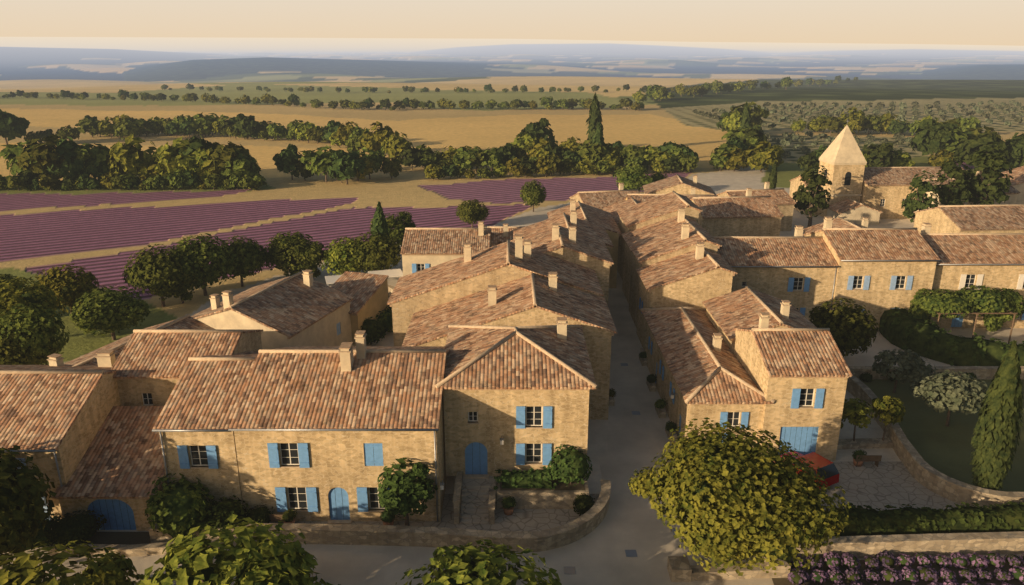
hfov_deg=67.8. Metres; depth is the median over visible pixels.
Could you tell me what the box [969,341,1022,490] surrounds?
garden cypress
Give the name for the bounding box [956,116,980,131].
tree
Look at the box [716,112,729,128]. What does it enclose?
tree
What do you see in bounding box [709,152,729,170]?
tree
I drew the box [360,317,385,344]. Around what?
garden bush
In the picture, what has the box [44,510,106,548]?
bush
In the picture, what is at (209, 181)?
bush
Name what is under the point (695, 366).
house
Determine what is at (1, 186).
bush
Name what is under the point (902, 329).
round hedge
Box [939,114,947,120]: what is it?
olive grove
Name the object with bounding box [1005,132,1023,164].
tree
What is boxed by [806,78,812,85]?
tree
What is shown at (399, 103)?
tree
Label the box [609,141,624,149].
tree
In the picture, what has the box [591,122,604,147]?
street cypress
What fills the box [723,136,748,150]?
tree
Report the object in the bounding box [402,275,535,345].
house
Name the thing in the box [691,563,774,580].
stone wall
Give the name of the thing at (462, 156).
tree
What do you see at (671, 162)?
tree
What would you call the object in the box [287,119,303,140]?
tree
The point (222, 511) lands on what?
round bush
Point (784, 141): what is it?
olive grove
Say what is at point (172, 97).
tree
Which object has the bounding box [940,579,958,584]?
lavender bed
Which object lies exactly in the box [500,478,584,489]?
raised bed soil
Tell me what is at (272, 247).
village edge tree
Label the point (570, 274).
house
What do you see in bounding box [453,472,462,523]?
stair wall
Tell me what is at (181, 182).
bush
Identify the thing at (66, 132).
tree
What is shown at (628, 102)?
tree
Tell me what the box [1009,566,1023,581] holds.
lavender bed
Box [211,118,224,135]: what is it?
tree
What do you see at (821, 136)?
olive grove
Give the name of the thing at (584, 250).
house
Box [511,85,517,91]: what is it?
tree
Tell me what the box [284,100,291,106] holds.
tree
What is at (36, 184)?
tree
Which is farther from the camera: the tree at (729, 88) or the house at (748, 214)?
the tree at (729, 88)
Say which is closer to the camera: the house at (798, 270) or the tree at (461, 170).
the house at (798, 270)
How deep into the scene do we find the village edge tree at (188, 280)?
78.23 m
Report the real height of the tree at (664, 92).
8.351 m
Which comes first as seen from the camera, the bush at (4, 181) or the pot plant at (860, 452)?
the pot plant at (860, 452)
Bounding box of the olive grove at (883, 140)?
[879,138,887,142]
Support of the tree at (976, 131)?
on the terrain at (102, 235)
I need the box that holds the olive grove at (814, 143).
[810,141,818,146]
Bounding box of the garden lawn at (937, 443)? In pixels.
[859,379,1023,491]
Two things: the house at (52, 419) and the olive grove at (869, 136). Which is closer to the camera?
the house at (52, 419)
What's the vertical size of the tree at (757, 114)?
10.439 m
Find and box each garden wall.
[388,285,393,297]
[846,374,1023,507]
[848,366,1023,378]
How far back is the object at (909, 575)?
38.63 m
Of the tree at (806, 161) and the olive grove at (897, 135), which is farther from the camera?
the olive grove at (897, 135)
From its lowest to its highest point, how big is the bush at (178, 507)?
3.524 m
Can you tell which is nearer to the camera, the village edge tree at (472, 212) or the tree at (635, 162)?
the village edge tree at (472, 212)
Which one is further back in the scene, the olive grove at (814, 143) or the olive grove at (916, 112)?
the olive grove at (916, 112)
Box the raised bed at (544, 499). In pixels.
[497,478,588,508]
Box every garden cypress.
[370,201,389,265]
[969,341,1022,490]
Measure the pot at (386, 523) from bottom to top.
0.420 m
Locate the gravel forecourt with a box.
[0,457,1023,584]
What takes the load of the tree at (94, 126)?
on the terrain at (102, 235)
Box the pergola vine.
[908,285,1023,331]
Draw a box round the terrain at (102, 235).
[0,37,1023,493]
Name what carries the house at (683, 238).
on the terrain at (102, 235)
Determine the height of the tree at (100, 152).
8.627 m
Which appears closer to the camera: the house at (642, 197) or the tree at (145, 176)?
the house at (642, 197)
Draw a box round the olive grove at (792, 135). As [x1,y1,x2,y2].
[788,132,798,140]
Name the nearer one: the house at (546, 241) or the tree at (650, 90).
the house at (546, 241)
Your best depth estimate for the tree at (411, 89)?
554.29 m
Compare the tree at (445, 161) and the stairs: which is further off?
the tree at (445, 161)
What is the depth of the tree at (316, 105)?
353.05 m
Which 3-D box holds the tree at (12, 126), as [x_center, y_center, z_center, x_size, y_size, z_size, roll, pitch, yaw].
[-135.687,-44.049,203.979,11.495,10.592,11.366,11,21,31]
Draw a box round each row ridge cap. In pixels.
[506,239,509,263]
[531,273,536,305]
[559,229,563,245]
[563,212,568,227]
[672,191,689,205]
[688,222,706,239]
[704,249,719,266]
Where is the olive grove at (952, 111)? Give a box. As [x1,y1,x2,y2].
[948,109,956,113]
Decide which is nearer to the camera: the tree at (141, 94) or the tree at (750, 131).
the tree at (750, 131)
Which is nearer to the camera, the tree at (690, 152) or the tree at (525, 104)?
the tree at (690, 152)
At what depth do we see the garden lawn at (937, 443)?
53.41 m
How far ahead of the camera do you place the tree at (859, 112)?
237.40 m
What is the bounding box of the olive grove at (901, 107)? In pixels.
[899,105,906,109]
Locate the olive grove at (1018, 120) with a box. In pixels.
[1013,117,1022,123]
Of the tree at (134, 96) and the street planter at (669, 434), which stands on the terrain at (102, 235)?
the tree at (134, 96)
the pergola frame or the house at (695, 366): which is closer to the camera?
the house at (695, 366)
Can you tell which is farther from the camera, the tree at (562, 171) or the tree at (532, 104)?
the tree at (532, 104)
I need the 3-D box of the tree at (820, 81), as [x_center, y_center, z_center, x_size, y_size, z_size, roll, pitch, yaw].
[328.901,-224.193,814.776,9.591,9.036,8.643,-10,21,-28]
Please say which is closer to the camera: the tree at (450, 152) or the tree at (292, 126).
the tree at (450, 152)
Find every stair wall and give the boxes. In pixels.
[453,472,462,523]
[488,490,495,523]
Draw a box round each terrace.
[269,521,431,526]
[431,494,598,530]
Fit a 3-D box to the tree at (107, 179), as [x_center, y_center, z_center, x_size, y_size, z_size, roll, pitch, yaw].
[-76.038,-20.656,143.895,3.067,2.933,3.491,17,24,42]
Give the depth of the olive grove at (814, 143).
203.65 m
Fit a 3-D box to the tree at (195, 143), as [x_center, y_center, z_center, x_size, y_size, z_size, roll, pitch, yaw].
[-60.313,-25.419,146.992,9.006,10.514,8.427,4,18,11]
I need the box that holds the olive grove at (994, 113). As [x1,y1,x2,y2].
[991,111,998,116]
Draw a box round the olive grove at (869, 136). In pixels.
[866,134,875,140]
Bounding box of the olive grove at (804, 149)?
[799,146,810,153]
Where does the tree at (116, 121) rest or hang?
on the terrain at (102, 235)
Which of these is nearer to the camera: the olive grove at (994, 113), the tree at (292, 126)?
the tree at (292, 126)
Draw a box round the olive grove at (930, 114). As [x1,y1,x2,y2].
[925,112,933,116]
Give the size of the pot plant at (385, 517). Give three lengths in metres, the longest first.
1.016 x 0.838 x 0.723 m
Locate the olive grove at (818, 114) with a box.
[815,112,824,116]
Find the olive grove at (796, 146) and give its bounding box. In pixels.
[793,144,799,149]
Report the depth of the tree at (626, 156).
166.30 m
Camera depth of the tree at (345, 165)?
145.99 m
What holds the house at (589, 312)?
on the terrain at (102, 235)
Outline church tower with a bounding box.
[818,121,866,217]
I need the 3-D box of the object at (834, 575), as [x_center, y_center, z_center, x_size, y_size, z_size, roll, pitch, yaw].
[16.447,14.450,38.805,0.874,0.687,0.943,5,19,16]
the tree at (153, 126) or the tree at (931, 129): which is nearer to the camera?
the tree at (931, 129)
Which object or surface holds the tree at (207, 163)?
on the terrain at (102, 235)
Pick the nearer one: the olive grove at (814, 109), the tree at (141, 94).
the olive grove at (814, 109)
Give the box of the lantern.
[440,480,443,489]
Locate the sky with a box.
[0,0,1023,45]
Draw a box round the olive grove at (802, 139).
[797,137,805,142]
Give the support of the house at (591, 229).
on the terrain at (102, 235)
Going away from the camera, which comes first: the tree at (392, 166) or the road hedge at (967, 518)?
the road hedge at (967, 518)
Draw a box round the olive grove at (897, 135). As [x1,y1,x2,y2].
[893,132,904,139]
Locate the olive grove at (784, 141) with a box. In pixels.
[780,138,791,145]
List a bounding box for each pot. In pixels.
[383,521,393,524]
[503,507,513,515]
[853,458,862,466]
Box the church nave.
[860,166,966,218]
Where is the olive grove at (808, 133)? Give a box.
[805,130,812,136]
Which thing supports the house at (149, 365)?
on the terrain at (102, 235)
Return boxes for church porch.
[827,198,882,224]
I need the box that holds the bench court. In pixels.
[854,455,881,466]
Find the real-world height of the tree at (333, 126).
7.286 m
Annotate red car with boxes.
[780,451,838,487]
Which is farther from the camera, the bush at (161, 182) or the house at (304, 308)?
the bush at (161, 182)
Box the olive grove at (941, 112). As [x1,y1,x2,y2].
[938,110,946,115]
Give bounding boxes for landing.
[461,476,495,502]
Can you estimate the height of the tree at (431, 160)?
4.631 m
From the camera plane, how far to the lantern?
42.46 m
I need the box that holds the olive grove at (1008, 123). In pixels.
[1004,121,1011,126]
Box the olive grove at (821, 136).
[817,133,826,139]
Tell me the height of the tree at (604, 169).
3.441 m
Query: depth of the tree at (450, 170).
154.24 m
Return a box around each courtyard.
[804,461,960,530]
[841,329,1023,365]
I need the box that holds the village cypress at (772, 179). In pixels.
[768,161,776,188]
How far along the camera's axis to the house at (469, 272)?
61.19 m
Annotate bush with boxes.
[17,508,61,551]
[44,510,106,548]
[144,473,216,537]
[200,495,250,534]
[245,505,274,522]
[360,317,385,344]
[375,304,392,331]
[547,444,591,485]
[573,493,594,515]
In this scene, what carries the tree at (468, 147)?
on the terrain at (102, 235)
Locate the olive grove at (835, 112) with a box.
[832,110,839,116]
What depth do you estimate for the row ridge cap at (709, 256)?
65.99 m
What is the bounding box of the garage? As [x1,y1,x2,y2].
[52,406,166,530]
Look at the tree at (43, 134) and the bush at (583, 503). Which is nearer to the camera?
the bush at (583, 503)
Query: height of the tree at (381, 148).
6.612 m
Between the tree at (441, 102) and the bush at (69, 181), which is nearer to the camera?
the bush at (69, 181)
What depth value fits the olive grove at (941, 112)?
300.14 m
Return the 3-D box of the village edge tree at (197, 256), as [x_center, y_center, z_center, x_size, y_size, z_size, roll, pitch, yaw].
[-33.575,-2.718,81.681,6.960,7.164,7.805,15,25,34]
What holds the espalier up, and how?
on the terrain at (102, 235)
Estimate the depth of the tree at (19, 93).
489.95 m
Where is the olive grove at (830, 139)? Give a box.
[826,136,834,142]
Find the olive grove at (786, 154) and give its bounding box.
[782,150,790,158]
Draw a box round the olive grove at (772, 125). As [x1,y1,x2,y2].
[767,123,775,127]
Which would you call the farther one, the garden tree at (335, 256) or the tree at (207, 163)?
the tree at (207, 163)
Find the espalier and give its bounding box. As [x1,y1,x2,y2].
[840,406,848,428]
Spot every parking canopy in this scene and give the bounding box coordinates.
[325,275,340,285]
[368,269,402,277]
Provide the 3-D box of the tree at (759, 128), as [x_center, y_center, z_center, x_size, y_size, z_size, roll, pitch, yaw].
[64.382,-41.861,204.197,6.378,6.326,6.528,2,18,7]
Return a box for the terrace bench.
[267,514,283,521]
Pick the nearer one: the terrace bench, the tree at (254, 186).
the terrace bench
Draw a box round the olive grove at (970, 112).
[965,110,975,116]
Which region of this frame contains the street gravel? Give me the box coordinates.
[605,270,677,489]
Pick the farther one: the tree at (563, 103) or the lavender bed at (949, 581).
the tree at (563, 103)
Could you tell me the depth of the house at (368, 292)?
70.44 m
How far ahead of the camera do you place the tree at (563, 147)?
167.58 m
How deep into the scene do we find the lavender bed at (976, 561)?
39.63 m
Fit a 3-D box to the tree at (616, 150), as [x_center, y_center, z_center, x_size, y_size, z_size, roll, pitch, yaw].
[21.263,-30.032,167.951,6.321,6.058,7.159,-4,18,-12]
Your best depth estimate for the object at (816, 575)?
38.58 m
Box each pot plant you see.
[282,508,297,521]
[380,509,394,522]
[501,495,516,508]
[852,449,866,459]
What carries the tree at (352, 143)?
on the terrain at (102, 235)
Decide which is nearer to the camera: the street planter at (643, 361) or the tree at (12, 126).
the street planter at (643, 361)
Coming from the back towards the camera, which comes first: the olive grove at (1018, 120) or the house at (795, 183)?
the olive grove at (1018, 120)
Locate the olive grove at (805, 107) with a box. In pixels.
[802,105,810,110]
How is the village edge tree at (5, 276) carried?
on the terrain at (102, 235)
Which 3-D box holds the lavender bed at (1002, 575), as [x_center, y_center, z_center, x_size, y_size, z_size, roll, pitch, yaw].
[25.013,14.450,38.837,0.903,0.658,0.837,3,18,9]
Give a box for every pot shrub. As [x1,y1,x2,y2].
[859,372,872,381]
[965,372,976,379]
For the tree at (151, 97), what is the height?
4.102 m
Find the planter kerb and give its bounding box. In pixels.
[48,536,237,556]
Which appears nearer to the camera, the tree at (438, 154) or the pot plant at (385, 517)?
the pot plant at (385, 517)
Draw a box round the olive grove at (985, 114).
[980,112,989,117]
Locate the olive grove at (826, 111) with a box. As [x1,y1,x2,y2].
[821,108,828,113]
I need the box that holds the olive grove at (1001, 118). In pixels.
[997,116,1004,121]
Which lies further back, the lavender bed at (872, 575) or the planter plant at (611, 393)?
the planter plant at (611, 393)
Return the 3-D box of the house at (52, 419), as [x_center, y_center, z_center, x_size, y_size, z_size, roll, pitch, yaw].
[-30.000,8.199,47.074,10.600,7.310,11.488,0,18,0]
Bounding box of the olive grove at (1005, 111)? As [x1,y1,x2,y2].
[1002,109,1010,113]
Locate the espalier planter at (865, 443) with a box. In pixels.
[837,438,892,449]
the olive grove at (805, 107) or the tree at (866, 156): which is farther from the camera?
the olive grove at (805, 107)
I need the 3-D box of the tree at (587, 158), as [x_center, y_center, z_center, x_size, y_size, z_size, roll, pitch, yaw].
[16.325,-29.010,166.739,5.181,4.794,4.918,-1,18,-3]
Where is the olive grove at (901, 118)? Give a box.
[896,116,905,120]
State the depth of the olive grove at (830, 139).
210.79 m
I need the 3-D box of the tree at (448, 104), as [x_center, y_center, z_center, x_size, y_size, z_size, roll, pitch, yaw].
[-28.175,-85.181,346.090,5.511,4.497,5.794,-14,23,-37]
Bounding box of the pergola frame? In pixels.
[935,310,1017,343]
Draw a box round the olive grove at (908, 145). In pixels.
[906,141,916,150]
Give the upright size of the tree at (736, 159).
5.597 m
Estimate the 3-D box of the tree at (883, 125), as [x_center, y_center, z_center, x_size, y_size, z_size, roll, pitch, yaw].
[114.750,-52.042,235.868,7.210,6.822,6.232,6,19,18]
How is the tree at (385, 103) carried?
on the terrain at (102, 235)
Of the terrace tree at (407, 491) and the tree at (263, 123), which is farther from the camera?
the tree at (263, 123)
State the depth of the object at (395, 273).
83.51 m
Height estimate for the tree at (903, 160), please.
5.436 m
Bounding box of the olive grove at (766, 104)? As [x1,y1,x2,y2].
[763,102,770,106]
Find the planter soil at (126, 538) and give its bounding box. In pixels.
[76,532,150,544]
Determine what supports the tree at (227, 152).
on the terrain at (102, 235)
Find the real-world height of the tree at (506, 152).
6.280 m
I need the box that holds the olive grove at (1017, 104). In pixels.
[1013,102,1021,106]
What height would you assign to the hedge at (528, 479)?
1.100 m
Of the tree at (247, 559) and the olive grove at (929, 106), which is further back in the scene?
the olive grove at (929, 106)
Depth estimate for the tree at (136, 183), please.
142.69 m
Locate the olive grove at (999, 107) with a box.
[996,105,1003,110]
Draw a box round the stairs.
[460,488,488,523]
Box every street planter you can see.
[609,396,614,405]
[639,358,646,365]
[646,379,655,391]
[655,407,665,417]
[665,426,676,441]
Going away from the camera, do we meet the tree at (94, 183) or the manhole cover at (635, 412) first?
the manhole cover at (635, 412)
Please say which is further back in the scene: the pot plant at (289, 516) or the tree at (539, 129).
the tree at (539, 129)
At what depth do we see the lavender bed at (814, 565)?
39.50 m
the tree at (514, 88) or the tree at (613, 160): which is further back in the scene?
the tree at (514, 88)
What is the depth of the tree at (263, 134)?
216.23 m
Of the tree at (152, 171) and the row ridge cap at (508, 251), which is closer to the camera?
the row ridge cap at (508, 251)
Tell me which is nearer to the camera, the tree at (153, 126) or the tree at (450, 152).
the tree at (450, 152)
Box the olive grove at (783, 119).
[778,116,788,123]
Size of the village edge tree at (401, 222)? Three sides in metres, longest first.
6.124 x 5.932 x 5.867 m
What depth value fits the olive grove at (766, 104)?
349.79 m
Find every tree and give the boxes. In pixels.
[0,109,29,144]
[0,139,39,179]
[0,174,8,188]
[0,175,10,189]
[0,274,25,297]
[0,277,66,325]
[0,303,69,361]
[0,327,58,364]
[0,445,56,566]
[0,540,164,584]
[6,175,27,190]
[14,134,71,175]
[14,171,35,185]
[16,90,23,97]
[21,183,33,190]
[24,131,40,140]
[28,92,38,98]
[30,263,102,313]
[31,179,41,190]
[36,129,54,142]
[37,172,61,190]
[45,137,86,177]
[55,125,79,140]
[60,90,70,99]
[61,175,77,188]
[69,285,149,339]
[71,142,109,178]
[73,93,83,98]
[73,177,84,189]
[75,118,100,136]
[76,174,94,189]
[80,155,111,179]
[84,115,99,129]
[85,178,101,189]
[90,123,105,136]
[98,116,114,137]
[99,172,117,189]
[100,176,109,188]
[101,93,110,98]
[105,145,143,174]
[108,134,157,183]
[109,166,134,175]
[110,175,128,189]
[112,119,143,139]
[113,114,135,136]
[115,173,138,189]
[118,89,129,97]
[121,244,183,306]
[126,179,139,189]
[130,92,137,100]
[136,118,161,135]
[136,514,339,584]
[137,182,146,189]
[138,162,153,179]
[139,92,152,100]
[139,153,163,179]
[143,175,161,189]
[147,116,167,134]
[148,95,156,100]
[152,136,190,175]
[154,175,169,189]
[156,93,166,101]
[158,117,175,135]
[164,263,199,303]
[165,122,181,136]
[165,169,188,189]
[165,182,175,189]
[167,114,193,135]
[169,94,178,100]
[169,146,213,182]
[171,233,238,295]
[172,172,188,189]
[176,135,214,182]
[179,120,196,137]
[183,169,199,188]
[186,93,197,101]
[190,112,217,136]
[191,182,201,188]
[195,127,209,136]
[195,142,231,179]
[197,183,209,189]
[200,141,251,181]
[201,93,209,101]
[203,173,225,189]
[207,95,219,102]
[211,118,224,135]
[216,114,237,136]
[217,235,265,286]
[218,120,234,137]
[219,150,259,176]
[219,177,235,189]
[221,96,230,103]
[225,124,239,139]
[228,176,244,189]
[233,113,260,139]
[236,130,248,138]
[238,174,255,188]
[240,94,249,103]
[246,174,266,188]
[246,184,259,189]
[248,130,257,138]
[252,99,260,104]
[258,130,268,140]
[259,120,272,128]
[260,93,272,104]
[261,231,312,270]
[266,122,287,140]
[267,96,277,105]
[269,237,324,277]
[272,144,305,179]
[278,99,285,104]
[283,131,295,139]
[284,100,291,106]
[287,93,299,105]
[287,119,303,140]
[293,161,313,180]
[295,121,319,142]
[299,145,334,181]
[304,127,322,143]
[311,101,320,107]
[320,126,330,143]
[320,236,369,275]
[323,120,343,144]
[327,159,341,182]
[328,101,337,108]
[328,149,366,183]
[329,131,346,147]
[332,120,361,144]
[339,99,350,108]
[345,131,367,152]
[346,231,401,272]
[348,100,357,108]
[348,125,369,137]
[350,153,375,181]
[355,101,366,109]
[359,121,393,150]
[359,147,386,178]
[362,86,368,91]
[364,97,374,107]
[370,211,416,246]
[377,457,437,525]
[378,137,407,156]
[379,98,391,109]
[380,156,402,178]
[381,131,412,158]
[393,100,405,109]
[396,537,561,584]
[398,146,425,169]
[403,98,409,106]
[407,86,414,92]
[408,99,420,109]
[411,151,437,166]
[415,144,432,167]
[419,101,427,108]
[421,151,442,167]
[423,164,444,179]
[428,103,434,109]
[434,157,452,166]
[435,169,445,178]
[437,98,447,107]
[438,146,456,159]
[442,164,458,178]
[444,100,455,108]
[451,146,476,168]
[453,145,481,169]
[455,166,465,177]
[455,199,489,227]
[459,100,469,108]
[464,169,475,177]
[465,148,487,170]
[471,100,483,108]
[476,167,490,178]
[479,147,504,170]
[484,84,492,92]
[484,99,496,108]
[486,103,493,108]
[493,164,507,176]
[496,143,517,165]
[500,101,509,109]
[505,157,527,177]
[509,100,520,109]
[509,144,526,158]
[510,131,539,152]
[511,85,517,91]
[511,99,522,108]
[517,158,536,176]
[520,85,526,91]
[520,118,554,143]
[520,179,546,211]
[522,101,529,107]
[526,137,555,159]
[528,100,537,108]
[533,155,559,176]
[534,144,557,158]
[538,155,563,176]
[540,96,552,106]
[544,142,565,159]
[549,87,555,92]
[556,99,568,109]
[556,167,570,174]
[558,143,576,158]
[561,136,582,151]
[562,150,581,161]
[563,158,580,173]
[567,98,577,108]
[576,139,607,160]
[577,86,583,91]
[578,98,588,108]
[578,155,591,162]
[578,158,594,174]
[583,99,591,107]
[586,93,603,143]
[587,162,604,174]
[590,149,612,162]
[591,85,599,91]
[595,160,616,174]
[599,101,605,108]
[599,143,621,160]
[602,154,620,173]
[609,104,616,109]
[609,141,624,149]
[613,166,653,191]
[614,165,625,172]
[618,98,633,109]
[619,144,646,160]
[619,146,638,164]
[623,84,629,89]
[623,158,642,170]
[628,417,850,578]
[630,102,639,109]
[632,90,646,101]
[638,157,648,168]
[639,145,662,165]
[646,84,659,99]
[649,159,667,171]
[650,171,668,181]
[652,89,662,100]
[655,86,668,100]
[655,151,672,159]
[658,141,680,155]
[660,155,681,171]
[665,143,691,154]
[667,92,674,98]
[674,83,687,96]
[674,152,688,168]
[675,154,698,172]
[679,146,697,169]
[686,85,700,96]
[700,87,708,95]
[701,82,711,90]
[708,80,724,93]
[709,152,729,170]
[710,142,742,168]
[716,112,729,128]
[721,122,737,131]
[721,127,765,148]
[722,110,740,131]
[723,111,740,127]
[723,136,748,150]
[723,147,750,170]
[724,82,736,92]
[728,126,766,153]
[729,101,768,123]
[733,81,745,91]
[738,101,750,128]
[739,121,761,131]
[743,125,763,133]
[745,80,758,89]
[746,140,783,171]
[760,81,767,88]
[774,81,780,87]
[780,78,793,87]
[790,118,806,132]
[793,79,803,85]
[797,151,819,169]
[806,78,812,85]
[807,116,822,132]
[809,298,879,356]
[813,145,827,165]
[815,114,832,132]
[816,79,824,86]
[817,117,843,134]
[823,79,831,84]
[835,75,840,80]
[839,107,864,122]
[841,113,864,133]
[843,398,873,440]
[859,115,882,133]
[861,151,872,166]
[862,142,897,166]
[871,395,905,440]
[875,113,892,133]
[880,112,901,133]
[887,120,908,133]
[893,149,915,166]
[907,120,919,134]
[910,118,959,155]
[914,115,938,122]
[914,119,961,156]
[928,149,956,165]
[929,128,970,153]
[951,131,1010,166]
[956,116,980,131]
[962,131,981,137]
[965,125,1002,139]
[999,155,1023,169]
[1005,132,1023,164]
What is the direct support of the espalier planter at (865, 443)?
on the terrain at (102, 235)
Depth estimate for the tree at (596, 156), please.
164.07 m
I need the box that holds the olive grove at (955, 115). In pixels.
[953,113,961,117]
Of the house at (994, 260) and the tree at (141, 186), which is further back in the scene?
the tree at (141, 186)
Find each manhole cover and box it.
[564,567,575,573]
[625,550,637,556]
[631,411,640,414]
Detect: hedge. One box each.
[493,466,557,489]
[814,501,1023,536]
[876,307,1023,365]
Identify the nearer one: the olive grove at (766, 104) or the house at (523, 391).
the house at (523, 391)
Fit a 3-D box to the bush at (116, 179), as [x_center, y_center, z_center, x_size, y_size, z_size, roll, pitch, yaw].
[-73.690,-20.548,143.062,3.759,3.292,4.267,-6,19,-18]
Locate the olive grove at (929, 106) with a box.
[924,104,932,110]
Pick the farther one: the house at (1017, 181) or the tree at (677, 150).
the tree at (677, 150)
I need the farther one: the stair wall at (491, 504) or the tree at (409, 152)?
the tree at (409, 152)
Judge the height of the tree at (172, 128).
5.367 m
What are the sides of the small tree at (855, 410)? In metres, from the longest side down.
3.269 x 2.909 x 2.158 m
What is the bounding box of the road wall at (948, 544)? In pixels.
[795,531,1023,559]
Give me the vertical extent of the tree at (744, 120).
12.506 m
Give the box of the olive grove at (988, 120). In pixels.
[985,118,992,123]
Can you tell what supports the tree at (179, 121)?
on the terrain at (102, 235)
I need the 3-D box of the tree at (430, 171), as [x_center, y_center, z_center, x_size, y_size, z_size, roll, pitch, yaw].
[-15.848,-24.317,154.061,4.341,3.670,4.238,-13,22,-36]
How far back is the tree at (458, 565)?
34.89 m
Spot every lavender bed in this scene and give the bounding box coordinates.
[772,558,1023,584]
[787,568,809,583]
[790,555,805,569]
[805,555,823,569]
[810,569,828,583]
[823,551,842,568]
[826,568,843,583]
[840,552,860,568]
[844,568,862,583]
[848,581,863,584]
[863,556,879,569]
[863,568,881,582]
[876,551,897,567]
[880,568,901,583]
[895,553,914,566]
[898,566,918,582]
[913,553,933,567]
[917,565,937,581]
[933,554,951,567]
[938,568,956,582]
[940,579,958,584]
[949,552,969,567]
[959,568,977,581]
[961,581,979,584]
[967,553,987,567]
[974,567,992,581]
[984,552,1004,567]
[994,568,1011,582]
[1003,554,1023,567]
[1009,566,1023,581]
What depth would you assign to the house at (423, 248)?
79.78 m
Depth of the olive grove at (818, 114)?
290.03 m
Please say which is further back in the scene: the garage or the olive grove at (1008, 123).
the olive grove at (1008, 123)
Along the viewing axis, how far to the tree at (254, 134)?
220.29 m
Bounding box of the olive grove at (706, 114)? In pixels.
[703,112,711,118]
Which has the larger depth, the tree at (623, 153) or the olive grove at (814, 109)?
the olive grove at (814, 109)
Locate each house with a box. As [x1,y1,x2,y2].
[0,350,120,519]
[47,314,213,366]
[111,329,262,405]
[152,351,257,505]
[190,269,352,348]
[228,330,449,523]
[331,271,388,345]
[400,221,491,275]
[402,275,535,345]
[434,317,597,478]
[487,223,525,246]
[547,199,621,287]
[569,183,639,209]
[603,197,649,263]
[625,187,716,201]
[640,307,775,447]
[643,174,715,194]
[690,188,783,235]
[702,286,816,351]
[713,225,840,320]
[716,182,795,230]
[733,312,851,460]
[789,175,823,214]
[803,216,868,233]
[803,216,940,330]
[913,204,1023,232]
[917,171,1020,210]
[920,223,1023,328]
[1001,166,1023,203]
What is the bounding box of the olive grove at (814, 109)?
[811,107,818,111]
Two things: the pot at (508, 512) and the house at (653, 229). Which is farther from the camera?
the house at (653, 229)
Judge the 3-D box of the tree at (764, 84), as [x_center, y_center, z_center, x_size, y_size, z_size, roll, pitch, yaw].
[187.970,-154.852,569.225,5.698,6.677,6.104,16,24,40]
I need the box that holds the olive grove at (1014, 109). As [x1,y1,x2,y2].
[1010,107,1017,112]
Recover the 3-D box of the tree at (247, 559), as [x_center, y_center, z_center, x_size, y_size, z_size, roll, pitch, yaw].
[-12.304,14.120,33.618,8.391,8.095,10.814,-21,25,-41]
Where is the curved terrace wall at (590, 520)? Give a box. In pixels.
[148,480,610,551]
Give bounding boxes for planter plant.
[609,388,616,396]
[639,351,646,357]
[646,374,656,382]
[654,398,667,408]
[665,421,676,431]
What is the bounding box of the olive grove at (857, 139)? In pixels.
[853,135,861,143]
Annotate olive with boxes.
[872,349,937,392]
[909,370,991,426]
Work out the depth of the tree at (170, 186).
142.51 m
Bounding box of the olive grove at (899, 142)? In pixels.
[893,139,903,145]
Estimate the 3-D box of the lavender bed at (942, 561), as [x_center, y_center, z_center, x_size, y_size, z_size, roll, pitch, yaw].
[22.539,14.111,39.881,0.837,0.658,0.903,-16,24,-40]
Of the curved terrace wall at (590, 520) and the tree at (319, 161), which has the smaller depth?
the curved terrace wall at (590, 520)
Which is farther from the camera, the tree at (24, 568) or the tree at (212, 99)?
the tree at (212, 99)
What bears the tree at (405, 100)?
on the terrain at (102, 235)
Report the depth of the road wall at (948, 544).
40.54 m
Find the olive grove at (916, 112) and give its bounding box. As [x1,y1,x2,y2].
[911,110,920,115]
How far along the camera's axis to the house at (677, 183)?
116.50 m

